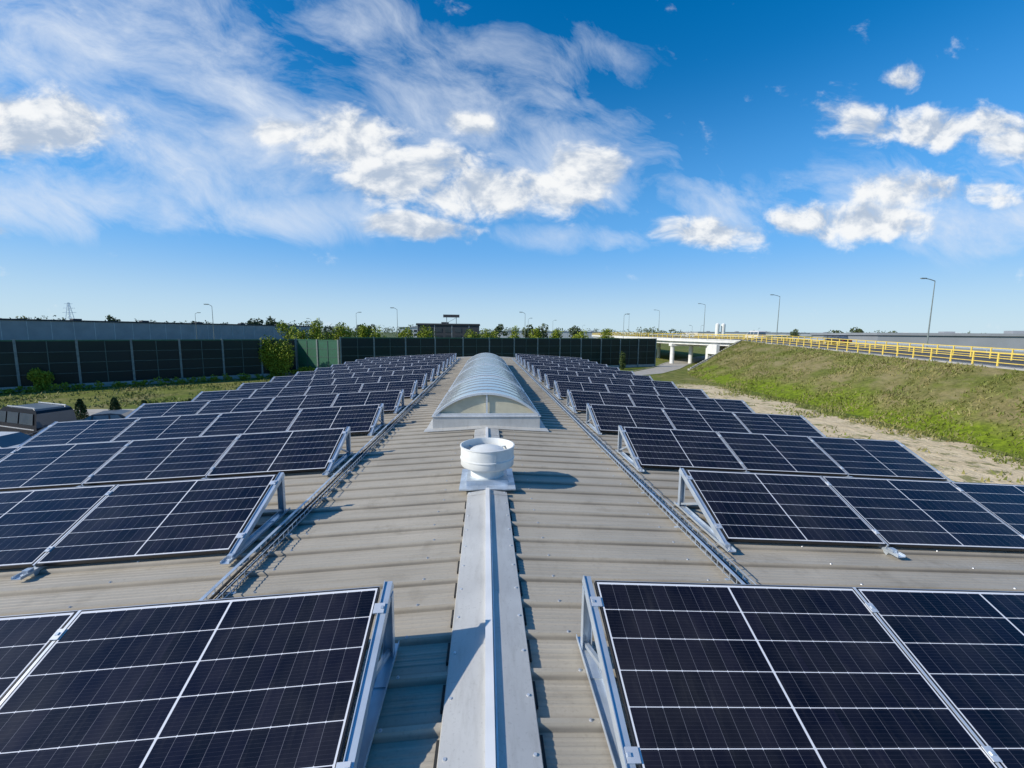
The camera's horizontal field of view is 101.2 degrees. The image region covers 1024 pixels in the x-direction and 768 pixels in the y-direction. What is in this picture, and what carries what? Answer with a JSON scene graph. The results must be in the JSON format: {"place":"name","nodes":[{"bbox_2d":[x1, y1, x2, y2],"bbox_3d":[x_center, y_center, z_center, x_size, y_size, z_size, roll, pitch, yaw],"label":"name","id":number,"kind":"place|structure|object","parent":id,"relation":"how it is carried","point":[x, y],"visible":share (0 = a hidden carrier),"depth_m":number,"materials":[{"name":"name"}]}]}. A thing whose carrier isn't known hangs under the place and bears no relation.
{"place":"outdoors","nodes":[
{"label":"outdoors","id":0,"kind":"place"},
{"bbox_2d":[27,420,84,435],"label":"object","id":1,"kind":"object","parent":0,"point":[33,433],"visible":0.07,"depth_m":24.21,"materials":[{"name":"grey paint"}]},
{"bbox_2d":[73,409,134,415],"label":"service path","id":2,"kind":"structure","parent":0,"point":[92,411],"depth_m":36.50,"materials":[{"name":"grey concrete"}]},
{"bbox_2d":[399,326,416,336],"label":"building","id":3,"kind":"structure","parent":0,"point":[414,328],"depth_m":293.86,"materials":[{"name":"grey metal"}]},
{"bbox_2d":[416,322,479,337],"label":"office building","id":4,"kind":"structure","parent":0,"point":[444,330],"depth_m":147.72,"materials":[{"name":"concrete"}]},
{"bbox_2d":[443,315,458,323],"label":"rooftop billboard","id":5,"kind":"object","parent":4,"relation":"on","point":[454,316],"visible":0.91,"depth_m":149.13,"materials":[{"name":"metal"}]},
{"bbox_2d":[0,332,1023,484],"bbox_3d":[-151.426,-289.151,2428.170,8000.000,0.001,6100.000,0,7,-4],"label":"ground","id":6,"kind":"structure","parent":0,"point":[957,457],"depth_m":38.62,"materials":[{"name":"beige soil"}]},
{"bbox_2d":[26,367,54,390],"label":"bush","id":7,"kind":"object","parent":6,"relation":"on","point":[41,378],"visible":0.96,"depth_m":47.28,"materials":[{"name":"green plant"}]},
{"bbox_2d":[62,303,75,319],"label":"power pylon","id":8,"kind":"object","parent":6,"relation":"on","point":[69,312],"visible":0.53,"depth_m":389.65,"materials":[{"name":"metal"}]},
{"bbox_2d":[74,399,88,419],"bbox_3d":[-31.875,2.043,31.073,1.016,2.002,1.050,0,7,-4],"label":"conifer tree","id":9,"kind":"object","parent":6,"relation":"on","point":[80,405],"visible":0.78,"depth_m":30.91,"materials":[{"name":"green plant"}]},
{"bbox_2d":[108,397,121,409],"bbox_3d":[-29.394,2.029,31.104,1.122,2.113,1.049,0,7,-4],"label":"conifer tree","id":10,"kind":"object","parent":6,"relation":"on","point":[114,404],"visible":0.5,"depth_m":30.94,"materials":[{"name":"green plant"}]},
{"bbox_2d":[0,372,276,392],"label":"hedge row","id":11,"kind":"object","parent":6,"relation":"on","point":[118,384],"visible":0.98,"depth_m":51.80,"materials":[{"name":"green plant"}]},
{"bbox_2d":[0,339,297,392],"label":"noise barrier","id":12,"kind":"object","parent":6,"relation":"on","point":[92,362],"visible":0.84,"depth_m":53.09,"materials":[{"name":"black plastic"}]},
{"bbox_2d":[0,318,312,339],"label":"warehouse","id":13,"kind":"structure","parent":6,"relation":"on","point":[40,329],"depth_m":165.56,"materials":[{"name":"metal"}]},
{"bbox_2d":[258,334,294,376],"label":"bush","id":14,"kind":"object","parent":6,"relation":"on","point":[276,358],"visible":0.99,"depth_m":63.25,"materials":[{"name":"green plant"}]},
{"bbox_2d":[275,320,297,338],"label":"deciduous tree","id":15,"kind":"object","parent":6,"relation":"on","point":[282,326],"visible":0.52,"depth_m":105.68,"materials":[{"name":"green plant"}]},
{"bbox_2d":[287,325,312,339],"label":"deciduous tree","id":16,"kind":"object","parent":6,"relation":"on","point":[302,335],"visible":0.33,"depth_m":84.84,"materials":[{"name":"green plant"}]},
{"bbox_2d":[290,366,314,373],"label":"bush","id":17,"kind":"object","parent":6,"relation":"on","point":[306,368],"visible":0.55,"depth_m":64.81,"materials":[{"name":"green plant"}]},
{"bbox_2d":[296,339,339,369],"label":"noise barrier","id":18,"kind":"object","parent":6,"relation":"on","point":[316,353],"visible":0.73,"depth_m":65.51,"materials":[{"name":"green glass"}]},
{"bbox_2d":[308,318,332,339],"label":"deciduous tree","id":19,"kind":"object","parent":6,"relation":"on","point":[316,332],"visible":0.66,"depth_m":86.48,"materials":[{"name":"green plant"}]},
{"bbox_2d":[332,322,359,346],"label":"deciduous tree","id":20,"kind":"object","parent":6,"relation":"on","point":[343,332],"visible":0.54,"depth_m":91.23,"materials":[{"name":"green plant"}]},
{"bbox_2d":[357,323,374,336],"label":"deciduous tree","id":21,"kind":"object","parent":6,"relation":"on","point":[363,330],"visible":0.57,"depth_m":96.73,"materials":[{"name":"green plant"}]},
{"bbox_2d":[370,326,386,336],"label":"deciduous tree","id":22,"kind":"object","parent":6,"relation":"on","point":[378,334],"visible":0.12,"depth_m":95.65,"materials":[{"name":"green plant"}]},
{"bbox_2d":[398,326,414,336],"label":"deciduous tree","id":23,"kind":"object","parent":6,"relation":"on","point":[403,333],"visible":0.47,"depth_m":107.45,"materials":[{"name":"green plant"}]},
{"bbox_2d":[416,325,436,337],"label":"deciduous tree","id":24,"kind":"object","parent":6,"relation":"on","point":[424,333],"visible":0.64,"depth_m":112.61,"materials":[{"name":"green plant"}]},
{"bbox_2d":[464,328,480,337],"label":"deciduous tree","id":25,"kind":"object","parent":6,"relation":"on","point":[472,335],"visible":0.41,"depth_m":122.46,"materials":[{"name":"green plant"}]},
{"bbox_2d":[480,328,497,337],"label":"deciduous tree","id":26,"kind":"object","parent":6,"relation":"on","point":[484,335],"visible":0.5,"depth_m":126.23,"materials":[{"name":"green plant"}]},
{"bbox_2d":[9,315,969,339],"bbox_3d":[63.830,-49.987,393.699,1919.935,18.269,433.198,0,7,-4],"label":"distant trees","id":27,"kind":"object","parent":6,"relation":"on","point":[573,330],"visible":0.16,"depth_m":280.43,"materials":[{"name":"green plant"}]},
{"bbox_2d":[339,337,656,367],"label":"noise barrier","id":28,"kind":"object","parent":6,"relation":"on","point":[639,352],"visible":0.73,"depth_m":77.04,"materials":[{"name":"black plastic"}]},
{"bbox_2d":[506,326,520,337],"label":"deciduous tree","id":29,"kind":"object","parent":6,"relation":"on","point":[515,333],"visible":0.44,"depth_m":123.17,"materials":[{"name":"green plant"}]},
{"bbox_2d":[528,327,541,337],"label":"deciduous tree","id":30,"kind":"object","parent":6,"relation":"on","point":[537,334],"visible":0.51,"depth_m":119.18,"materials":[{"name":"green plant"}]},
{"bbox_2d":[497,330,602,337],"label":"warehouse","id":31,"kind":"structure","parent":6,"relation":"on","point":[565,334],"depth_m":330.57,"materials":[{"name":"grey metal"}]},
{"bbox_2d":[549,329,563,337],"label":"deciduous tree","id":32,"kind":"object","parent":6,"relation":"on","point":[556,334],"visible":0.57,"depth_m":117.83,"materials":[{"name":"green plant"}]},
{"bbox_2d":[573,329,588,337],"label":"deciduous tree","id":33,"kind":"object","parent":6,"relation":"on","point":[578,335],"visible":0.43,"depth_m":121.69,"materials":[{"name":"green plant"}]},
{"bbox_2d":[600,328,613,337],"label":"deciduous tree","id":34,"kind":"object","parent":6,"relation":"on","point":[605,333],"visible":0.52,"depth_m":128.17,"materials":[{"name":"green plant"}]},
{"bbox_2d":[619,351,625,369],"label":"bush","id":35,"kind":"object","parent":6,"relation":"on","point":[622,361],"visible":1,"depth_m":83.38,"materials":[{"name":"green plant"}]},
{"bbox_2d":[592,335,791,362],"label":"road bridge","id":36,"kind":"structure","parent":6,"relation":"on","point":[714,345],"depth_m":101.36,"materials":[{"name":"paint"}]},
{"bbox_2d":[695,335,774,339],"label":"noise barrier","id":37,"kind":"object","parent":36,"relation":"on","point":[736,337],"visible":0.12,"depth_m":135.95,"materials":[{"name":"grey concrete"}]},
{"bbox_2d":[745,330,765,339],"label":"parked van","id":38,"kind":"object","parent":36,"relation":"on","point":[757,333],"visible":0.62,"depth_m":101.26,"materials":[{"name":"white paint"}]},
{"bbox_2d":[770,294,779,339],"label":"street lamp","id":39,"kind":"object","parent":36,"relation":"on","point":[778,314],"visible":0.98,"depth_m":99.27,"materials":[{"name":"grey metal"}]},
{"bbox_2d":[688,339,742,369],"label":"concrete steps","id":40,"kind":"structure","parent":6,"relation":"on","point":[698,364],"depth_m":84.59,"materials":[{"name":"grey concrete"}]},
{"bbox_2d":[715,323,719,333],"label":"storage silo","id":41,"kind":"object","parent":6,"relation":"on","point":[717,326],"visible":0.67,"depth_m":275.55,"materials":[{"name":"white paint"}]},
{"bbox_2d":[721,323,725,333],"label":"storage silo","id":42,"kind":"object","parent":6,"relation":"on","point":[723,325],"visible":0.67,"depth_m":275.77,"materials":[{"name":"white paint"}]},
{"bbox_2d":[681,331,827,336],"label":"warehouse","id":43,"kind":"structure","parent":6,"relation":"on","point":[767,333],"depth_m":333.27,"materials":[{"name":"grey metal"}]},
{"bbox_2d":[688,342,1023,456],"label":"grass embankment","id":44,"kind":"structure","parent":6,"relation":"on","point":[945,391],"depth_m":37.76,"materials":[{"name":"green plant"}]},
{"bbox_2d":[742,340,1023,370],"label":"elevated road","id":45,"kind":"structure","parent":6,"relation":"on","point":[1002,365],"depth_m":50.42,"materials":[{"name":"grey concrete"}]},
{"bbox_2d":[774,336,812,340],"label":"noise barrier","id":46,"kind":"object","parent":45,"relation":"on","point":[795,337],"visible":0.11,"depth_m":120.91,"materials":[{"name":"beige plastic"}]},
{"bbox_2d":[592,332,1023,365],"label":"yellow railing","id":47,"kind":"object","parent":45,"relation":"on","point":[869,350],"visible":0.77,"depth_m":48.57,"materials":[{"name":"metal"}]},
{"bbox_2d":[820,334,847,343],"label":"parked van","id":48,"kind":"object","parent":45,"relation":"on","point":[831,335],"visible":0.16,"depth_m":86.92,"materials":[{"name":"white paint"}]},
{"bbox_2d":[649,334,1023,351],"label":"guardrail","id":49,"kind":"object","parent":45,"relation":"on","point":[986,349],"visible":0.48,"depth_m":68.45,"materials":[{"name":"metal"}]},
{"bbox_2d":[822,337,851,344],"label":"parked car","id":50,"kind":"object","parent":45,"relation":"on","point":[840,338],"visible":0.59,"depth_m":72.20,"materials":[{"name":"grey paint"}]},
{"bbox_2d":[694,334,1023,358],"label":"yellow railing","id":51,"kind":"object","parent":45,"relation":"on","point":[936,351],"visible":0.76,"depth_m":56.06,"materials":[{"name":"metal"}]},
{"bbox_2d":[920,278,934,346],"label":"street lamp","id":52,"kind":"object","parent":45,"relation":"on","point":[930,312],"visible":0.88,"depth_m":65.29,"materials":[{"name":"grey metal"}]},
{"bbox_3d":[-43.020,3.838,22.842,36.950,0.120,13.650,0,7,-4],"label":"car park","id":53,"kind":"object","parent":6,"relation":"on","visible":0},
{"bbox_2d":[0,432,31,447],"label":"parked car","id":54,"kind":"object","parent":53,"relation":"on","point":[11,439],"visible":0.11,"depth_m":22.17,"materials":[{"name":"blue paint"}]},
{"bbox_2d":[0,402,76,433],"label":"parked van","id":55,"kind":"object","parent":53,"relation":"on","point":[28,418],"visible":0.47,"depth_m":26.23,"materials":[{"name":"black paint"}]},
{"bbox_2d":[80,410,132,419],"bbox_3d":[-27.524,2.616,28.476,4.460,1.465,2.200,-2,7,-21],"label":"parked car","id":56,"kind":"object","parent":53,"relation":"on","point":[113,414],"visible":0.14,"depth_m":27.96,"materials":[{"name":"grey paint"}]},
{"bbox_2d":[0,340,1023,484],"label":"grass","id":57,"kind":"structure","parent":0,"point":[720,356],"depth_m":41.33,"materials":[{"name":"green plant"}]},
{"bbox_2d":[0,0,1023,334],"label":"sky","id":58,"kind":"structure","parent":0,"point":[585,164],"materials":[{"name":"blue"}]},
{"bbox_2d":[633,356,704,374],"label":"service road","id":59,"kind":"structure","parent":0,"point":[669,366],"depth_m":92.74,"materials":[{"name":"concrete"}]},
{"bbox_2d":[810,331,1023,353],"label":"warehouse","id":60,"kind":"structure","parent":0,"point":[1011,339],"depth_m":78.62,"materials":[{"name":"grey metal"}]},
{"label":"walls","id":61,"kind":"object","parent":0,"visible":0},
{"bbox_2d":[0,357,485,767],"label":"roof sheet","id":62,"kind":"object","parent":61,"relation":"on","point":[391,507],"visible":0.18,"depth_m":3.89,"materials":[{"name":"paint"}]},
{"bbox_2d":[0,472,289,579],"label":"solar panel row","id":63,"kind":"object","parent":62,"relation":"on","point":[40,529],"visible":1,"depth_m":4.34,"materials":[{"name":"glass"}]},
{"bbox_2d":[0,427,352,490],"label":"solar panel row","id":64,"kind":"object","parent":62,"relation":"on","point":[96,463],"visible":0.94,"depth_m":6.67,"materials":[{"name":"glass"}]},
{"bbox_2d":[0,581,399,767],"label":"solar panel row","id":65,"kind":"object","parent":62,"relation":"on","point":[266,681],"visible":1,"depth_m":2.15,"materials":[{"name":"glass"}]},
{"bbox_2d":[17,403,385,446],"bbox_3d":[-6.523,0.952,9.029,7.204,0.913,1.213,0,7,-4],"label":"solar panel row","id":66,"kind":"object","parent":62,"relation":"on","point":[358,418],"visible":0.75,"depth_m":9.10,"materials":[{"name":"glass"}]},
{"bbox_2d":[125,389,404,417],"bbox_3d":[-6.673,0.659,11.431,7.204,0.913,1.213,0,7,-4],"label":"solar panel row","id":67,"kind":"object","parent":62,"relation":"on","point":[389,399],"visible":0.56,"depth_m":11.58,"materials":[{"name":"glass"}]},
{"bbox_2d":[191,380,417,400],"bbox_3d":[-6.823,0.366,13.833,7.204,0.913,1.213,0,7,-4],"label":"solar panel row","id":68,"kind":"object","parent":62,"relation":"on","point":[408,388],"visible":0.59,"depth_m":14.04,"materials":[{"name":"glass"}]},
{"bbox_2d":[199,358,459,599],"bbox_3d":[-3.259,-0.136,18.201,0.180,0.096,32.500,0,7,-4],"label":"wire cable tray","id":69,"kind":"object","parent":62,"relation":"on","point":[390,425],"visible":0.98,"depth_m":4.72,"materials":[{"name":"metal"}]},
{"bbox_2d":[236,373,426,389],"bbox_3d":[-6.972,0.073,16.234,7.204,0.913,1.213,0,7,-4],"label":"solar panel row","id":70,"kind":"object","parent":62,"relation":"on","point":[420,378],"visible":0.45,"depth_m":16.47,"materials":[{"name":"glass"}]},
{"bbox_2d":[269,368,434,381],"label":"solar panel row","id":71,"kind":"object","parent":62,"relation":"on","point":[429,372],"visible":0.4,"depth_m":18.91,"materials":[{"name":"glass"}]},
{"bbox_2d":[294,364,440,375],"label":"solar panel row","id":72,"kind":"object","parent":62,"relation":"on","point":[436,368],"visible":0.47,"depth_m":21.32,"materials":[{"name":"glass"}]},
{"bbox_2d":[315,361,444,370],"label":"solar panel row","id":73,"kind":"object","parent":62,"relation":"on","point":[442,363],"visible":0.48,"depth_m":23.74,"materials":[{"name":"glass"}]},
{"bbox_2d":[331,359,447,367],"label":"solar panel row","id":74,"kind":"object","parent":62,"relation":"on","point":[394,362],"visible":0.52,"depth_m":26.16,"materials":[{"name":"glass"}]},
{"bbox_2d":[344,357,451,364],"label":"solar panel row","id":75,"kind":"object","parent":62,"relation":"on","point":[433,358],"visible":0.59,"depth_m":28.58,"materials":[{"name":"glass"}]},
{"bbox_2d":[355,355,453,361],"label":"solar panel row","id":76,"kind":"object","parent":62,"relation":"on","point":[452,356],"visible":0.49,"depth_m":30.99,"materials":[{"name":"glass"}]},
{"bbox_2d":[365,353,455,359],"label":"solar panel row","id":77,"kind":"object","parent":62,"relation":"on","point":[454,354],"visible":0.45,"depth_m":33.39,"materials":[{"name":"glass"}]},
{"bbox_2d":[489,357,1023,767],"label":"roof sheet","id":78,"kind":"object","parent":61,"relation":"on","point":[581,504],"visible":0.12,"depth_m":4.17,"materials":[{"name":"paint"}]},
{"bbox_2d":[458,357,512,375],"bbox_3d":[-1.198,-0.659,19.557,2.620,0.884,4.700,0,7,-4],"label":"barrel vault skylight","id":79,"kind":"object","parent":78,"relation":"on","point":[485,360],"visible":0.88,"depth_m":19.28,"materials":[{"name":"plastic"}]},
{"bbox_2d":[465,353,506,364],"bbox_3d":[-1.504,-1.257,24.462,2.620,0.884,5.200,0,7,-4],"label":"barrel vault skylight","id":80,"kind":"object","parent":78,"relation":"on","point":[487,355],"visible":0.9,"depth_m":24.18,"materials":[{"name":"plastic"}]},
{"bbox_2d":[424,376,548,431],"bbox_3d":[-0.645,0.423,10.690,2.620,0.884,3.900,0,7,-4],"label":"barrel vault skylight","id":81,"kind":"object","parent":78,"relation":"on","point":[481,402],"visible":0.99,"depth_m":9.07,"materials":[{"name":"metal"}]},
{"bbox_2d":[448,364,524,391],"bbox_3d":[-0.909,-0.093,14.926,2.620,0.884,4.650,0,7,-4],"label":"barrel vault skylight","id":82,"kind":"object","parent":78,"relation":"on","point":[485,370],"visible":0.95,"depth_m":14.52,"materials":[{"name":"plastic"}]},
{"bbox_2d":[433,427,546,767],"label":"ridge cap","id":83,"kind":"object","parent":78,"relation":"on","point":[489,705],"visible":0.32,"depth_m":2.58,"materials":[{"name":"metal"}]},
{"bbox_2d":[459,438,515,490],"bbox_3d":[-0.335,1.058,5.720,0.736,0.497,0.820,0,7,-4],"label":"roof exhaust vent","id":84,"kind":"object","parent":83,"relation":"on","point":[487,463],"visible":1,"depth_m":5.48,"materials":[{"name":"white metal"}]},
{"bbox_2d":[515,354,581,359],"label":"solar panel row","id":85,"kind":"object","parent":78,"relation":"on","point":[516,357],"visible":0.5,"depth_m":34.06,"materials":[{"name":"glass"}]},
{"bbox_2d":[518,355,588,362],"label":"solar panel row","id":86,"kind":"object","parent":78,"relation":"on","point":[519,356],"visible":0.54,"depth_m":31.66,"materials":[{"name":"glass"}]},
{"bbox_2d":[520,357,597,364],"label":"solar panel row","id":87,"kind":"object","parent":78,"relation":"on","point":[521,361],"visible":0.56,"depth_m":29.25,"materials":[{"name":"glass"}]},
{"bbox_2d":[523,359,607,367],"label":"solar panel row","id":88,"kind":"object","parent":78,"relation":"on","point":[525,361],"visible":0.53,"depth_m":26.83,"materials":[{"name":"glass"}]},
{"bbox_2d":[527,362,619,371],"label":"solar panel row","id":89,"kind":"object","parent":78,"relation":"on","point":[530,364],"visible":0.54,"depth_m":24.42,"materials":[{"name":"glass"}]},
{"bbox_2d":[532,365,634,375],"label":"solar panel row","id":90,"kind":"object","parent":78,"relation":"on","point":[534,370],"visible":0.46,"depth_m":22.00,"materials":[{"name":"glass"}]},
{"bbox_2d":[537,369,653,381],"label":"solar panel row","id":91,"kind":"object","parent":78,"relation":"on","point":[542,372],"visible":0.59,"depth_m":19.58,"materials":[{"name":"glass"}]},
{"bbox_2d":[544,374,676,388],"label":"solar panel row","id":92,"kind":"object","parent":78,"relation":"on","point":[550,378],"visible":0.55,"depth_m":17.15,"materials":[{"name":"glass"}]},
{"bbox_2d":[553,380,708,398],"bbox_3d":[4.213,0.338,14.517,5.442,0.816,1.213,0,7,-4],"label":"solar panel row","id":93,"kind":"object","parent":78,"relation":"on","point":[563,387],"visible":0.67,"depth_m":14.72,"materials":[{"name":"glass"}]},
{"bbox_2d":[512,358,756,584],"bbox_3d":[1.033,-0.126,18.470,0.180,0.096,32.500,0,7,-4],"label":"wire cable tray","id":94,"kind":"object","parent":78,"relation":"on","point":[732,573],"visible":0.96,"depth_m":5.04,"materials":[{"name":"metal"}]},
{"bbox_2d":[566,389,754,412],"bbox_3d":[4.363,0.631,12.116,5.442,0.816,1.213,0,7,-4],"label":"solar panel row","id":95,"kind":"object","parent":78,"relation":"on","point":[581,400],"visible":0.56,"depth_m":12.26,"materials":[{"name":"glass"}]},
{"bbox_2d":[585,403,825,436],"bbox_3d":[4.513,0.924,9.714,5.442,0.816,1.213,0,7,-4],"label":"solar panel row","id":96,"kind":"object","parent":78,"relation":"on","point":[609,418],"visible":0.8,"depth_m":9.79,"materials":[{"name":"glass"}]},
{"bbox_2d":[615,425,953,481],"bbox_3d":[4.662,1.217,7.312,5.442,0.816,1.213,0,7,-4],"label":"solar panel row","id":97,"kind":"object","parent":78,"relation":"on","point":[734,451],"visible":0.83,"depth_m":7.27,"materials":[{"name":"glass"}]},
{"bbox_2d":[576,575,1023,767],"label":"solar panel row","id":98,"kind":"object","parent":78,"relation":"on","point":[712,675],"visible":1,"depth_m":2.29,"materials":[{"name":"glass"}]},
{"bbox_2d":[674,468,1023,557],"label":"solar panel row","id":99,"kind":"object","parent":78,"relation":"on","point":[886,516],"visible":1,"depth_m":4.83,"materials":[{"name":"glass"}]}
]}

